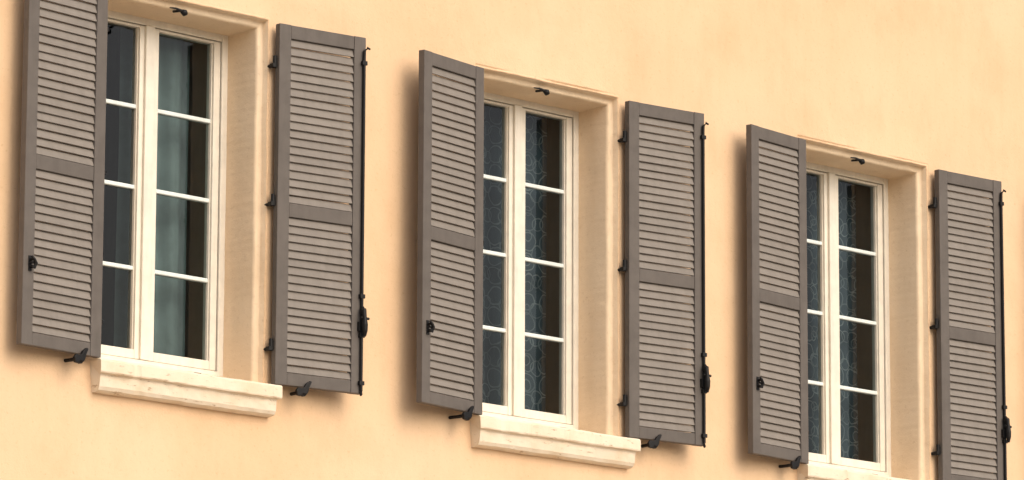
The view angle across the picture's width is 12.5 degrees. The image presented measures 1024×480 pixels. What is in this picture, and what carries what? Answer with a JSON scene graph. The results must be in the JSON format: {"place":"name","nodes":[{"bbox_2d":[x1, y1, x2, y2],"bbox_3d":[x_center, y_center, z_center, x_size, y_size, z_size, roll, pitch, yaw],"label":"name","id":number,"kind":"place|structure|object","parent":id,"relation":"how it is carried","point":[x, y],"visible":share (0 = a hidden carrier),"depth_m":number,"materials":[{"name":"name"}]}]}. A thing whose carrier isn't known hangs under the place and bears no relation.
{"place":"outdoors","nodes":[
{"label":"outdoors","id":0,"kind":"place"},
{"label":"ground","id":1,"kind":"structure","parent":0,"visible":0},
{"bbox_2d":[0,0,1023,479],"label":"wall","id":2,"kind":"structure","parent":1,"relation":"on","point":[726,68],"depth_m":23.87,"materials":[{"name":"paint"}]},
{"bbox_2d":[101,26,119,345],"bbox_3d":[-2.978,0.326,23.166,1.635,3.099,3.100,11,-15,-44],"label":"room","id":3,"kind":"object","parent":2,"relation":"attached to","point":[111,164],"visible":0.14,"depth_m":23.48,"materials":[{"name":"black"}]},
{"bbox_2d":[108,24,206,359],"bbox_3d":[-1.817,-0.201,22.076,0.903,1.673,0.194,11,-15,-44],"label":"interior reveal","id":4,"kind":"object","parent":3,"relation":"attached to","point":[195,210],"visible":0.33,"depth_m":22.42,"materials":[{"name":"paint"}]},
{"bbox_2d":[114,27,189,356],"bbox_3d":[-1.703,-0.175,22.216,0.438,1.653,0.052,11,-15,-44],"label":"curtain","id":5,"kind":"object","parent":4,"relation":"hanging from","point":[171,212],"visible":0.67,"depth_m":22.24,"materials":[{"name":"grey fabric"}]},
{"bbox_2d":[56,0,301,432],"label":"window surround","id":6,"kind":"object","parent":2,"relation":"attached to","point":[247,28],"visible":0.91,"depth_m":22.15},
{"bbox_2d":[16,0,108,363],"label":"louvered shutter","id":7,"kind":"object","parent":6,"relation":"attached to","point":[89,173],"visible":1,"depth_m":21.17,"materials":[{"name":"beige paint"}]},
{"bbox_2d":[101,10,227,376],"bbox_3d":[-1.719,-0.209,21.977,0.955,1.713,0.083,11,-15,-44],"label":"casement window","id":8,"kind":"structure","parent":6,"relation":"attached to","point":[173,28],"depth_m":22.23,"materials":[{"name":"beige paint"}]},
{"bbox_2d":[101,19,220,370],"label":"sash frames","id":9,"kind":"structure","parent":8,"relation":"attached to","point":[142,235],"depth_m":22.01,"materials":[{"name":"beige paint"}]},
{"bbox_2d":[103,99,209,282],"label":"glazing bars","id":10,"kind":"object","parent":9,"relation":"attached to","point":[158,191],"visible":0.81,"depth_m":22.05,"materials":[{"name":"white paint"}]},
{"bbox_2d":[194,47,220,372],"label":"gaskets","id":11,"kind":"object","parent":8,"relation":"attached to","point":[217,237],"visible":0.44,"depth_m":22.24,"materials":[{"name":"black rubber"}]},
{"bbox_2d":[169,7,187,15],"bbox_3d":[-1.563,-1.071,21.914,0.076,0.035,0.089,-1,-11,7],"label":"shutter stop","id":12,"kind":"object","parent":6,"relation":"attached to","point":[183,12],"visible":1,"depth_m":21.92,"materials":[{"name":"black metal"}]},
{"bbox_2d":[90,358,282,417],"bbox_3d":[-1.594,0.686,21.690,1.109,0.193,0.347,11,-15,-44],"label":"window sill","id":13,"kind":"structure","parent":6,"relation":"attached to","point":[179,387],"depth_m":21.55,"materials":[{"name":"beige stone"}]},
{"bbox_2d":[263,23,369,396],"bbox_3d":[-0.929,-0.125,22.271,0.549,1.790,0.117,7,-13,-33],"label":"louvered shutter","id":14,"kind":"object","parent":6,"relation":"attached to","point":[327,217],"visible":1,"depth_m":22.26,"materials":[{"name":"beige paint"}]},
{"bbox_2d":[443,17,647,479],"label":"window surround","id":15,"kind":"object","parent":2,"relation":"attached to","point":[596,90],"visible":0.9,"depth_m":23.79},
{"bbox_2d":[416,50,484,420],"bbox_3d":[-0.301,-0.008,22.879,0.127,1.790,0.533,-7,-13,34],"label":"louvered shutter","id":16,"kind":"object","parent":15,"relation":"attached to","point":[440,236],"visible":1,"depth_m":22.84,"materials":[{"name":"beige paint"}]},
{"bbox_2d":[482,92,578,429],"bbox_3d":[-0.005,0.112,23.647,0.938,1.713,0.083,11,-15,-44],"label":"casement window","id":17,"kind":"structure","parent":15,"relation":"attached to","point":[574,115],"depth_m":23.90,"materials":[{"name":"beige paint"}]},
{"bbox_2d":[482,100,571,424],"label":"sash frames","id":18,"kind":"structure","parent":17,"relation":"attached to","point":[513,279],"depth_m":23.71,"materials":[{"name":"beige paint"}]},
{"bbox_2d":[483,174,563,342],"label":"glazing bars","id":19,"kind":"object","parent":18,"relation":"attached to","point":[527,259],"visible":0.7,"depth_m":23.74,"materials":[{"name":"white paint"}]},
{"bbox_2d":[534,87,549,95],"bbox_3d":[0.151,-0.750,23.584,0.076,0.035,0.089,-1,-11,7],"label":"shutter stop","id":20,"kind":"object","parent":15,"relation":"attached to","point":[546,92],"visible":1,"depth_m":23.59,"materials":[{"name":"black metal"}]},
{"bbox_2d":[470,415,640,469],"bbox_3d":[0.128,1.008,23.369,1.137,0.192,0.349,11,-15,-44],"label":"window sill","id":21,"kind":"structure","parent":15,"relation":"attached to","point":[540,440],"depth_m":23.23,"materials":[{"name":"beige stone"}]},
{"bbox_2d":[616,101,711,448],"bbox_3d":[0.776,0.195,23.937,0.549,1.790,0.116,7,-13,-34],"label":"louvered shutter","id":22,"kind":"object","parent":15,"relation":"attached to","point":[639,370],"visible":1,"depth_m":23.93,"materials":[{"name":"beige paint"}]},
{"bbox_2d":[771,92,954,479],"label":"window surround","id":23,"kind":"object","parent":2,"relation":"attached to","point":[906,160],"visible":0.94,"depth_m":25.50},
{"bbox_2d":[746,124,808,469],"bbox_3d":[1.397,0.313,24.549,0.121,1.790,0.533,-8,-13,37],"label":"louvered shutter","id":24,"kind":"object","parent":23,"relation":"attached to","point":[772,298],"visible":1,"depth_m":24.52,"materials":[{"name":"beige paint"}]},
{"bbox_2d":[806,162,890,476],"bbox_3d":[1.714,0.434,25.324,0.974,1.713,0.083,11,-15,-44],"label":"casement window","id":25,"kind":"structure","parent":23,"relation":"attached to","point":[883,182],"depth_m":25.59,"materials":[{"name":"beige paint"}]},
{"bbox_2d":[806,169,884,471],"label":"sash frames","id":26,"kind":"structure","parent":25,"relation":"attached to","point":[828,323],"depth_m":25.38,"materials":[{"name":"beige paint"}]},
{"bbox_2d":[807,239,876,394],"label":"glazing bars","id":27,"kind":"object","parent":26,"relation":"attached to","point":[846,318],"visible":0.68,"depth_m":25.44,"materials":[{"name":"white paint"}]},
{"bbox_2d":[797,464,905,479],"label":"window sill","id":28,"kind":"structure","parent":23,"relation":"attached to","point":[808,472],"depth_m":24.65,"materials":[{"name":"beige stone"}]},
{"bbox_2d":[850,157,864,164],"bbox_3d":[1.870,-0.428,25.260,0.076,0.035,0.089,-1,-11,7],"label":"shutter stop","id":29,"kind":"object","parent":23,"relation":"attached to","point":[861,161],"visible":1,"depth_m":25.27,"materials":[{"name":"black metal"}]},
{"bbox_2d":[928,169,1011,479],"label":"louvered shutter","id":30,"kind":"object","parent":23,"relation":"attached to","point":[968,433],"visible":1,"depth_m":25.64,"materials":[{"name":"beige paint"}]},
{"bbox_3d":[-1.265,0.647,24.837,1.618,3.099,3.100,11,-15,-44],"label":"room","id":31,"kind":"object","parent":2,"relation":"attached to","visible":0},
{"bbox_2d":[488,105,559,413],"bbox_3d":[-0.103,0.120,23.747,0.886,1.673,0.194,11,-15,-44],"label":"interior reveal","id":32,"kind":"object","parent":31,"relation":"attached to","point":[552,294],"visible":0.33,"depth_m":24.06,"materials":[{"name":"paint"}]},
{"bbox_2d":[482,105,546,411],"bbox_3d":[-0.131,0.122,23.758,0.859,1.653,0.015,11,-15,-44],"label":"lace curtain","id":33,"kind":"object","parent":32,"relation":"hanging from","point":[535,241],"visible":0.3,"depth_m":23.91,"materials":[{"name":"grey fabric"}]},
{"bbox_3d":[0.455,0.969,26.513,1.654,3.099,3.100,11,-15,-44],"label":"room","id":34,"kind":"object","parent":2,"relation":"attached to","visible":0},
{"bbox_2d":[814,175,872,461],"bbox_3d":[1.616,0.442,25.423,0.922,1.673,0.194,11,-15,-44],"label":"interior reveal","id":35,"kind":"object","parent":34,"relation":"attached to","point":[864,331],"visible":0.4,"depth_m":25.75,"materials":[{"name":"paint"}]},
{"bbox_2d":[806,174,858,459],"bbox_3d":[1.588,0.444,25.433,0.892,1.653,0.015,11,-15,-44],"label":"lace curtain","id":36,"kind":"object","parent":35,"relation":"hanging from","point":[848,329],"visible":0.27,"depth_m":25.62,"materials":[{"name":"grey fabric"}]}
]}

